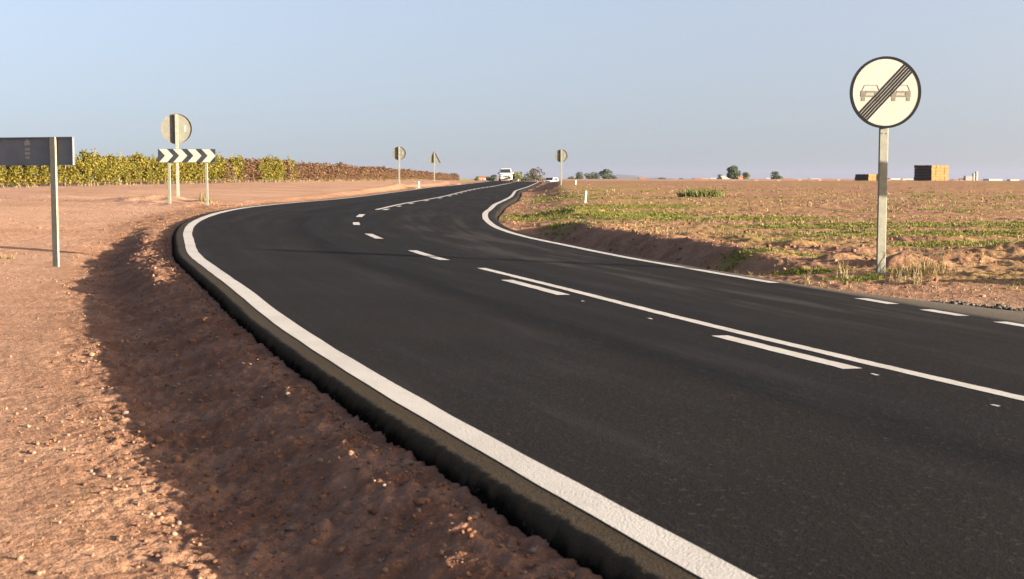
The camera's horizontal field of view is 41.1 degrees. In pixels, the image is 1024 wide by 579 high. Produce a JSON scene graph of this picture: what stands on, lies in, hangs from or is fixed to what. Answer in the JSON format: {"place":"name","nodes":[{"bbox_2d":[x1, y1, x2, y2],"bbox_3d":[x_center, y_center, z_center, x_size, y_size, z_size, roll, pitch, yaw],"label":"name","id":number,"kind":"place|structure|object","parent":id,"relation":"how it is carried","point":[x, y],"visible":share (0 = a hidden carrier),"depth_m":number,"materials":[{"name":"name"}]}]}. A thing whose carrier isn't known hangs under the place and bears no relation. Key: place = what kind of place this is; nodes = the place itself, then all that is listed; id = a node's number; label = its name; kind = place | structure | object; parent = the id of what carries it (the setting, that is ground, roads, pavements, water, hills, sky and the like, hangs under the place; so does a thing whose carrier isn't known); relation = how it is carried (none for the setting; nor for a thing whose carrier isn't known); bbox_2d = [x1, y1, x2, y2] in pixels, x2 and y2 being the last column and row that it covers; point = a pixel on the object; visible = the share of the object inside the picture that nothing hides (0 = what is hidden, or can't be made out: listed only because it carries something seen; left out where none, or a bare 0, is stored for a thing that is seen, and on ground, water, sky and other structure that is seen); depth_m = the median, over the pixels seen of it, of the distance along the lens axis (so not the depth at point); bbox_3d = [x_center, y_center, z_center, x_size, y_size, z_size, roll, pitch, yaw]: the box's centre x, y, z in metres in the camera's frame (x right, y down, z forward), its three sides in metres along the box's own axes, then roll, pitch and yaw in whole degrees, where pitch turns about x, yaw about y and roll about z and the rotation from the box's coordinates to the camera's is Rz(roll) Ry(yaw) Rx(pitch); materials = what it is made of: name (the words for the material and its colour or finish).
{"place":"outdoors","nodes":[
{"label":"outdoors","id":0,"kind":"place"},
{"bbox_2d":[6,178,459,187],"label":"verge grass","id":1,"kind":"structure","parent":0,"point":[116,183],"depth_m":89.98,"materials":[{"name":"plant"}]},
{"bbox_2d":[0,179,1023,578],"bbox_3d":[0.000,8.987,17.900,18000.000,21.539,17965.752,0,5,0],"label":"ground","id":2,"kind":"structure","parent":0,"point":[86,215],"depth_m":9.04,"materials":[{"name":"soil"}]},
{"bbox_2d":[0,253,14,258],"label":"dry weed","id":3,"kind":"object","parent":2,"relation":"on","point":[3,256],"visible":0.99,"depth_m":21.18,"materials":[{"name":"plant"}]},
{"bbox_2d":[0,165,20,187],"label":"grapevine","id":4,"kind":"object","parent":2,"relation":"on","point":[8,179],"visible":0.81,"depth_m":68.41,"materials":[{"name":"yellow plant"}]},
{"bbox_2d":[5,165,36,186],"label":"grapevine","id":5,"kind":"object","parent":2,"relation":"on","point":[20,173],"visible":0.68,"depth_m":69.39,"materials":[{"name":"yellow plant"}]},
{"bbox_2d":[19,165,48,185],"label":"grapevine","id":6,"kind":"object","parent":2,"relation":"on","point":[35,173],"visible":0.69,"depth_m":70.56,"materials":[{"name":"yellow plant"}]},
{"bbox_2d":[0,137,74,266],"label":"direction sign","id":7,"kind":"object","parent":2,"relation":"on","point":[53,152],"visible":0.84,"depth_m":19.96,"materials":[{"name":"aluminium"},{"name":"galvanised steel"}]},
{"bbox_2d":[37,165,66,186],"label":"grapevine","id":8,"kind":"object","parent":2,"relation":"on","point":[48,173],"visible":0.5,"depth_m":71.78,"materials":[{"name":"yellow plant"}]},
{"bbox_2d":[57,154,81,185],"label":"grapevine","id":9,"kind":"object","parent":2,"relation":"on","point":[68,174],"visible":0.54,"depth_m":73.17,"materials":[{"name":"yellow plant"}]},
{"bbox_2d":[67,155,96,185],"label":"grapevine","id":10,"kind":"object","parent":2,"relation":"on","point":[82,169],"visible":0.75,"depth_m":74.38,"materials":[{"name":"yellow plant"}]},
{"bbox_2d":[13,220,166,506],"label":"verge sprigs","id":11,"kind":"object","parent":2,"relation":"on","point":[118,448],"visible":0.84,"depth_m":6.74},
{"bbox_2d":[76,148,107,184],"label":"grapevine","id":12,"kind":"object","parent":2,"relation":"on","point":[94,161],"visible":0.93,"depth_m":75.26,"materials":[{"name":"yellow plant"}]},
{"bbox_2d":[93,154,118,184],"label":"grapevine","id":13,"kind":"object","parent":2,"relation":"on","point":[107,170],"visible":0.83,"depth_m":76.64,"materials":[{"name":"yellow plant"}]},
{"bbox_2d":[105,152,131,182],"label":"grapevine","id":14,"kind":"object","parent":2,"relation":"on","point":[121,167],"visible":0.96,"depth_m":77.74,"materials":[{"name":"yellow plant"}]},
{"bbox_2d":[3,155,247,174],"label":"vine rows","id":15,"kind":"object","parent":2,"relation":"on","point":[130,156],"visible":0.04,"depth_m":83.45,"materials":[{"name":"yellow plant"}]},
{"bbox_2d":[118,157,141,184],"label":"grapevine","id":16,"kind":"object","parent":2,"relation":"on","point":[133,170],"visible":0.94,"depth_m":79.04,"materials":[{"name":"yellow plant"}]},
{"bbox_2d":[126,152,154,182],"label":"grapevine","id":17,"kind":"object","parent":2,"relation":"on","point":[145,166],"visible":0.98,"depth_m":80.05,"materials":[{"name":"yellow plant"}]},
{"bbox_2d":[146,154,167,183],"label":"grapevine","id":18,"kind":"object","parent":2,"relation":"on","point":[157,175],"visible":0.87,"depth_m":81.47,"materials":[{"name":"yellow plant"}]},
{"bbox_2d":[156,159,179,182],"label":"grapevine","id":19,"kind":"object","parent":2,"relation":"on","point":[165,164],"visible":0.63,"depth_m":82.36,"materials":[{"name":"yellow plant"}]},
{"bbox_2d":[161,113,191,196],"bbox_3d":[-9.978,-3.861,40.679,0.912,2.761,0.123,-1,5,-15],"label":"traffic sign","id":20,"kind":"object","parent":2,"relation":"on","point":[176,129],"visible":0.99,"depth_m":40.64,"materials":[{"name":"metal"}]},
{"bbox_2d":[170,163,190,183],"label":"grapevine","id":21,"kind":"object","parent":2,"relation":"on","point":[181,171],"visible":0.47,"depth_m":83.86,"materials":[{"name":"yellow plant"}]},
{"bbox_2d":[158,149,215,204],"bbox_3d":[-9.149,-3.014,38.511,1.601,1.894,0.094,0,5,-4],"label":"chevron board","id":22,"kind":"object","parent":2,"relation":"on","point":[169,156],"visible":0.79,"depth_m":38.42,"materials":[{"name":"painted aluminium"},{"name":"galvanised steel"}]},
{"bbox_2d":[179,163,199,182],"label":"grapevine","id":23,"kind":"object","parent":2,"relation":"on","point":[190,170],"visible":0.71,"depth_m":84.97,"materials":[{"name":"yellow plant"}]},
{"bbox_2d":[188,163,204,183],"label":"grapevine","id":24,"kind":"object","parent":2,"relation":"on","point":[199,169],"visible":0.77,"depth_m":86.11,"materials":[{"name":"yellow plant"}]},
{"bbox_2d":[194,190,218,203],"bbox_3d":[-8.932,-2.717,39.930,0.803,0.437,0.678,-2,5,-19],"label":"dry weed","id":25,"kind":"object","parent":2,"relation":"on","point":[203,200],"visible":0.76,"depth_m":39.89,"materials":[{"name":"plant"}]},
{"bbox_2d":[201,160,219,180],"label":"grapevine","id":26,"kind":"object","parent":2,"relation":"on","point":[211,170],"visible":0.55,"depth_m":87.43,"materials":[{"name":"yellow plant"}]},
{"bbox_2d":[212,151,229,182],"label":"grapevine","id":27,"kind":"object","parent":2,"relation":"on","point":[220,169],"visible":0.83,"depth_m":88.54,"materials":[{"name":"yellow plant"}]},
{"bbox_2d":[219,159,236,180],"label":"grapevine","id":28,"kind":"object","parent":2,"relation":"on","point":[228,167],"visible":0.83,"depth_m":89.55,"materials":[{"name":"red plant"}]},
{"bbox_2d":[226,153,246,180],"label":"grapevine","id":29,"kind":"object","parent":2,"relation":"on","point":[236,162],"visible":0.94,"depth_m":90.78,"materials":[{"name":"yellow plant"}]},
{"bbox_2d":[239,158,254,181],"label":"grapevine","id":30,"kind":"object","parent":2,"relation":"on","point":[248,165],"visible":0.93,"depth_m":91.96,"materials":[{"name":"red plant"}]},
{"bbox_2d":[247,157,263,181],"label":"grapevine","id":31,"kind":"object","parent":2,"relation":"on","point":[255,171],"visible":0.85,"depth_m":93.07,"materials":[{"name":"red plant"}]},
{"bbox_2d":[256,157,273,181],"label":"grapevine","id":32,"kind":"object","parent":2,"relation":"on","point":[264,167],"visible":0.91,"depth_m":94.38,"materials":[{"name":"yellow plant"}]},
{"bbox_2d":[262,154,284,181],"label":"grapevine","id":33,"kind":"object","parent":2,"relation":"on","point":[272,166],"visible":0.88,"depth_m":95.62,"materials":[{"name":"yellow plant"}]},
{"bbox_2d":[271,157,289,181],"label":"grapevine","id":34,"kind":"object","parent":2,"relation":"on","point":[281,169],"visible":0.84,"depth_m":96.50,"materials":[{"name":"yellow plant"}]},
{"bbox_2d":[281,160,291,181],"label":"grapevine","id":35,"kind":"object","parent":2,"relation":"on","point":[286,173],"visible":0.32,"depth_m":98.25,"materials":[{"name":"red plant"}]},
{"bbox_2d":[283,160,293,181],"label":"grapevine","id":36,"kind":"object","parent":2,"relation":"on","point":[287,163],"visible":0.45,"depth_m":99.26,"materials":[{"name":"red plant"}]},
{"bbox_2d":[0,196,579,578],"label":"earth clods","id":37,"kind":"object","parent":2,"relation":"on","point":[313,541],"visible":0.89,"depth_m":6.36,"materials":[{"name":"soil"}]},
{"bbox_2d":[284,156,297,179],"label":"grapevine","id":38,"kind":"object","parent":2,"relation":"on","point":[292,163],"visible":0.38,"depth_m":100.72,"materials":[{"name":"yellow plant"}]},
{"bbox_2d":[150,158,443,173],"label":"vine rows","id":39,"kind":"object","parent":2,"relation":"on","point":[326,164],"depth_m":130.84,"materials":[{"name":"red plant"}]},
{"bbox_2d":[292,164,302,180],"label":"grapevine","id":40,"kind":"object","parent":2,"relation":"on","point":[297,173],"visible":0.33,"depth_m":101.90,"materials":[{"name":"red plant"}]},
{"bbox_2d":[295,164,303,179],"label":"grapevine","id":41,"kind":"object","parent":2,"relation":"on","point":[300,172],"visible":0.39,"depth_m":103.30,"materials":[{"name":"red plant"}]},
{"bbox_2d":[298,162,306,180],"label":"grapevine","id":42,"kind":"object","parent":2,"relation":"on","point":[302,166],"visible":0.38,"depth_m":104.09,"materials":[{"name":"red plant"}]},
{"bbox_2d":[299,160,309,180],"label":"grapevine","id":43,"kind":"object","parent":2,"relation":"on","point":[304,170],"visible":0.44,"depth_m":105.34,"materials":[{"name":"red plant"}]},
{"bbox_2d":[305,167,313,179],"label":"grapevine","id":44,"kind":"object","parent":2,"relation":"on","point":[308,170],"visible":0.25,"depth_m":106.96,"materials":[{"name":"red plant"}]},
{"bbox_2d":[306,162,316,180],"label":"grapevine","id":45,"kind":"object","parent":2,"relation":"on","point":[312,169],"visible":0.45,"depth_m":108.02,"materials":[{"name":"red plant"}]},
{"bbox_2d":[166,240,459,498],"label":"asphalt crumbs","id":46,"kind":"object","parent":2,"relation":"on","point":[410,463],"visible":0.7,"depth_m":7.09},
{"bbox_2d":[311,166,320,179],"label":"grapevine","id":47,"kind":"object","parent":2,"relation":"on","point":[317,171],"visible":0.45,"depth_m":109.27,"materials":[{"name":"red plant"}]},
{"bbox_2d":[310,163,323,179],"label":"grapevine","id":48,"kind":"object","parent":2,"relation":"on","point":[318,168],"visible":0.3,"depth_m":110.40,"materials":[{"name":"red plant"}]},
{"bbox_2d":[317,163,325,179],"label":"grapevine","id":49,"kind":"object","parent":2,"relation":"on","point":[319,165],"visible":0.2,"depth_m":111.55,"materials":[{"name":"red plant"}]},
{"bbox_2d":[320,164,327,180],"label":"grapevine","id":50,"kind":"object","parent":2,"relation":"on","point":[324,175],"visible":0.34,"depth_m":113.08,"materials":[{"name":"red plant"}]},
{"bbox_2d":[322,164,329,179],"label":"grapevine","id":51,"kind":"object","parent":2,"relation":"on","point":[326,178],"visible":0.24,"depth_m":114.30,"materials":[{"name":"red plant"}]},
{"bbox_2d":[324,165,334,179],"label":"grapevine","id":52,"kind":"object","parent":2,"relation":"on","point":[330,172],"visible":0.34,"depth_m":115.74,"materials":[{"name":"red plant"}]},
{"bbox_2d":[327,165,336,179],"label":"grapevine","id":53,"kind":"object","parent":2,"relation":"on","point":[332,168],"visible":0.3,"depth_m":117.45,"materials":[{"name":"red plant"}]},
{"bbox_2d":[332,165,340,179],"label":"grapevine","id":54,"kind":"object","parent":2,"relation":"on","point":[337,171],"visible":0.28,"depth_m":119.11,"materials":[{"name":"red plant"}]},
{"bbox_2d":[335,162,346,179],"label":"grapevine","id":55,"kind":"object","parent":2,"relation":"on","point":[341,168],"visible":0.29,"depth_m":122.41,"materials":[{"name":"red plant"}]},
{"bbox_2d":[340,163,348,179],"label":"grapevine","id":56,"kind":"object","parent":2,"relation":"on","point":[344,166],"visible":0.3,"depth_m":124.34,"materials":[{"name":"red plant"}]},
{"bbox_2d":[358,168,364,179],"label":"grapevine","id":57,"kind":"object","parent":2,"relation":"on","point":[361,169],"visible":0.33,"depth_m":137.96,"materials":[{"name":"red plant"}]},
{"bbox_2d":[360,166,367,178],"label":"grapevine","id":58,"kind":"object","parent":2,"relation":"on","point":[364,171],"visible":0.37,"depth_m":139.53,"materials":[{"name":"red plant"}]},
{"bbox_2d":[161,236,574,578],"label":"edge clods","id":59,"kind":"object","parent":2,"relation":"on","point":[476,514],"visible":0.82,"depth_m":6.93,"materials":[{"name":"soil"}]},
{"bbox_2d":[367,167,375,179],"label":"grapevine","id":60,"kind":"object","parent":2,"relation":"on","point":[370,169],"visible":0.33,"depth_m":145.31,"materials":[{"name":"red plant"}]},
{"bbox_2d":[376,166,383,178],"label":"grapevine","id":61,"kind":"object","parent":2,"relation":"on","point":[380,169],"visible":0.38,"depth_m":154.67,"materials":[{"name":"red plant"}]},
{"bbox_2d":[380,166,389,179],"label":"grapevine","id":62,"kind":"object","parent":2,"relation":"on","point":[385,170],"visible":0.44,"depth_m":160.26,"materials":[{"name":"red plant"}]},
{"bbox_2d":[392,147,405,183],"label":"traffic sign","id":63,"kind":"object","parent":2,"relation":"on","point":[398,153],"visible":0.97,"depth_m":95.53,"materials":[{"name":"metal"}]},
{"bbox_2d":[428,151,440,180],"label":"traffic sign","id":64,"kind":"object","parent":2,"relation":"on","point":[434,158],"visible":0.81,"depth_m":133.40,"materials":[{"name":"metal"}]},
{"bbox_2d":[486,174,496,180],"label":"bush","id":65,"kind":"object","parent":2,"relation":"on","point":[493,177],"visible":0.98,"depth_m":308.75,"materials":[{"name":"green plant"}]},
{"bbox_2d":[512,171,521,180],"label":"bush","id":66,"kind":"object","parent":2,"relation":"on","point":[516,176],"visible":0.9,"depth_m":283.55,"materials":[{"name":"green plant"}]},
{"bbox_2d":[524,167,545,180],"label":"tree","id":67,"kind":"object","parent":2,"relation":"on","point":[531,175],"visible":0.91,"depth_m":298.62,"materials":[{"name":"green plant"}]},
{"bbox_2d":[555,149,567,184],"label":"traffic sign","id":68,"kind":"object","parent":2,"relation":"on","point":[561,155],"visible":0.97,"depth_m":101.52,"materials":[{"name":"metal"}]},
{"bbox_2d":[575,171,583,178],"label":"tree","id":69,"kind":"object","parent":2,"relation":"on","point":[578,175],"visible":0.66,"depth_m":693.97,"materials":[{"name":"green plant"}]},
{"bbox_2d":[584,191,586,203],"bbox_3d":[2.518,-3.073,46.903,0.070,0.655,0.056,1,6,-23],"label":"marker stake","id":70,"kind":"object","parent":2,"relation":"on","point":[585,196],"visible":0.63,"depth_m":46.88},
{"bbox_2d":[584,173,594,178],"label":"tree","id":71,"kind":"object","parent":2,"relation":"on","point":[590,176],"visible":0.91,"depth_m":703.52,"materials":[{"name":"green plant"}]},
{"bbox_2d":[591,172,600,178],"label":"tree","id":72,"kind":"object","parent":2,"relation":"on","point":[597,176],"visible":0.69,"depth_m":710.85,"materials":[{"name":"green plant"}]},
{"bbox_2d":[598,169,612,178],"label":"tree","id":73,"kind":"object","parent":2,"relation":"on","point":[604,172],"visible":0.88,"depth_m":718.07,"materials":[{"name":"green plant"}]},
{"bbox_2d":[674,185,724,196],"bbox_3d":[7.933,-4.168,57.895,2.452,0.656,2.287,0,5,0],"label":"shrub","id":74,"kind":"object","parent":2,"relation":"on","point":[697,192],"visible":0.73,"depth_m":57.45,"materials":[{"name":"green plant"}]},
{"bbox_2d":[726,165,740,178],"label":"tree","id":75,"kind":"object","parent":2,"relation":"on","point":[734,172],"visible":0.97,"depth_m":496.92,"materials":[{"name":"green plant"}]},
{"bbox_2d":[742,172,749,178],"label":"tree","id":76,"kind":"object","parent":2,"relation":"on","point":[746,175],"visible":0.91,"depth_m":518.19,"materials":[{"name":"green plant"}]},
{"bbox_2d":[504,186,1023,281],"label":"weeds","id":77,"kind":"object","parent":2,"relation":"on","point":[798,234],"visible":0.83,"depth_m":31.46,"materials":[{"name":"plant"}]},
{"bbox_2d":[510,189,1023,290],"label":"dry grass","id":78,"kind":"structure","parent":2,"relation":"on","point":[825,236],"depth_m":33.12,"materials":[{"name":"plant"}]},
{"bbox_2d":[512,184,1023,296],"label":"field clods","id":79,"kind":"object","parent":2,"relation":"on","point":[835,260],"visible":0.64,"depth_m":31.75,"materials":[{"name":"soil"}]},
{"bbox_2d":[770,171,782,178],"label":"tree","id":80,"kind":"object","parent":2,"relation":"on","point":[774,173],"visible":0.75,"depth_m":517.27,"materials":[{"name":"green plant"}]},
{"bbox_2d":[797,271,811,284],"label":"dry weed","id":81,"kind":"object","parent":2,"relation":"on","point":[807,281],"visible":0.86,"depth_m":17.23,"materials":[{"name":"plant"}]},
{"bbox_2d":[831,254,854,279],"bbox_3d":[4.350,-0.296,17.989,0.345,0.341,0.403,3,5,30],"label":"dry weed","id":82,"kind":"object","parent":2,"relation":"on","point":[844,275],"visible":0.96,"depth_m":17.92,"materials":[{"name":"plant"}]},
{"bbox_2d":[857,272,884,278],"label":"green weed","id":83,"kind":"object","parent":2,"relation":"on","point":[874,274],"visible":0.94,"depth_m":18.06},
{"bbox_2d":[850,56,920,273],"bbox_3d":[4.979,-1.508,18.320,0.952,3.203,0.092,0,5,-1],"label":"traffic sign","id":84,"kind":"object","parent":2,"relation":"on","point":[885,93],"visible":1,"depth_m":18.20,"materials":[{"name":"metal"}]},
{"bbox_2d":[873,266,905,272],"bbox_3d":[5.176,-0.288,18.745,0.419,0.129,0.335,1,5,10],"label":"green weed","id":85,"kind":"object","parent":2,"relation":"on","point":[892,269],"visible":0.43,"depth_m":18.72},
{"bbox_2d":[885,264,907,282],"bbox_3d":[4.911,-0.194,17.382,0.290,0.249,0.373,0,5,0],"label":"dry weed","id":86,"kind":"object","parent":2,"relation":"on","point":[898,276],"visible":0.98,"depth_m":17.40,"materials":[{"name":"plant"}]},
{"bbox_2d":[888,243,942,276],"bbox_3d":[5.388,-0.396,18.103,0.672,0.460,0.655,-2,5,-27],"label":"dry weed","id":87,"kind":"object","parent":2,"relation":"on","point":[925,271],"visible":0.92,"depth_m":18.09,"materials":[{"name":"plant"}]},
{"bbox_2d":[907,266,925,284],"bbox_3d":[5.089,-0.177,17.145,0.318,0.257,0.370,-1,5,-17],"label":"dry weed","id":88,"kind":"object","parent":2,"relation":"on","point":[917,280],"visible":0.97,"depth_m":17.13,"materials":[{"name":"plant"}]},
{"bbox_2d":[919,246,955,273],"bbox_3d":[5.672,-0.402,18.428,0.604,0.420,0.691,0,5,0],"label":"dry weed","id":89,"kind":"object","parent":2,"relation":"on","point":[939,263],"visible":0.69,"depth_m":18.30,"materials":[{"name":"plant"}]},
{"bbox_2d":[964,171,977,179],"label":"grain silo","id":90,"kind":"object","parent":2,"relation":"on","point":[974,176],"visible":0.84,"depth_m":1294.20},
{"bbox_2d":[932,300,1023,311],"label":"asphalt crumbs","id":91,"kind":"object","parent":2,"relation":"on","point":[1001,306],"visible":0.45,"depth_m":14.37,"materials":[{"name":"asphalt"}]},
{"bbox_2d":[983,179,1001,180],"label":"house","id":92,"kind":"structure","parent":2,"relation":"on","point":[992,179],"depth_m":1341.13,"materials":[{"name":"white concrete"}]},
{"bbox_2d":[0,0,1023,179],"label":"sky","id":93,"kind":"structure","parent":0,"point":[671,89],"materials":[{"name":"blue"}]},
{"bbox_2d":[172,181,1023,578],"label":"road","id":94,"kind":"structure","parent":0,"point":[756,461],"depth_m":8.24,"materials":[{"name":"asphalt"}]},
{"bbox_2d":[353,214,447,259],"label":"dashes","id":95,"kind":"object","parent":94,"relation":"on","point":[414,251],"visible":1,"depth_m":21.86,"materials":[{"name":"paint"}]},
{"bbox_2d":[183,181,756,578],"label":"edge line","id":96,"kind":"object","parent":94,"relation":"on","point":[692,558],"visible":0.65,"depth_m":5.94,"materials":[{"name":"paint"}]},
{"bbox_2d":[498,169,513,180],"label":"van","id":97,"kind":"object","parent":94,"relation":"on","point":[505,174],"visible":0.98,"depth_m":187.51,"materials":[{"name":"white paint"}]},
{"bbox_2d":[543,177,557,181],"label":"car","id":98,"kind":"object","parent":94,"relation":"on","point":[549,179],"visible":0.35,"depth_m":238.50,"materials":[{"name":"white paint"}]},
{"bbox_2d":[482,182,778,282],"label":"edge line","id":99,"kind":"object","parent":94,"relation":"on","point":[485,216],"visible":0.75,"depth_m":23.99,"materials":[{"name":"paint"}]},
{"bbox_2d":[503,280,859,368],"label":"dashes","id":100,"kind":"object","parent":94,"relation":"on","point":[791,353],"visible":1,"depth_m":10.14,"materials":[{"name":"paint"}]},
{"bbox_2d":[375,181,1023,400],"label":"line","id":101,"kind":"object","parent":94,"relation":"on","point":[962,384],"visible":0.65,"depth_m":10.44,"materials":[{"name":"paint"}]},
{"bbox_2d":[856,298,1023,326],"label":"junction dashes","id":102,"kind":"object","parent":94,"relation":"on","point":[956,314],"visible":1,"depth_m":13.50,"materials":[{"name":"paint"}]},
{"bbox_2d":[612,175,1023,180],"bbox_3d":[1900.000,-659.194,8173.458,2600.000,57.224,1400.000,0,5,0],"label":"hills","id":103,"kind":"structure","parent":0,"point":[627,177],"depth_m":7906.39,"materials":[{"name":"grey"}]},
{"bbox_2d":[794,278,1023,307],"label":"gravel","id":104,"kind":"structure","parent":0,"point":[932,290],"depth_m":16.25,"materials":[{"name":"gravel"}]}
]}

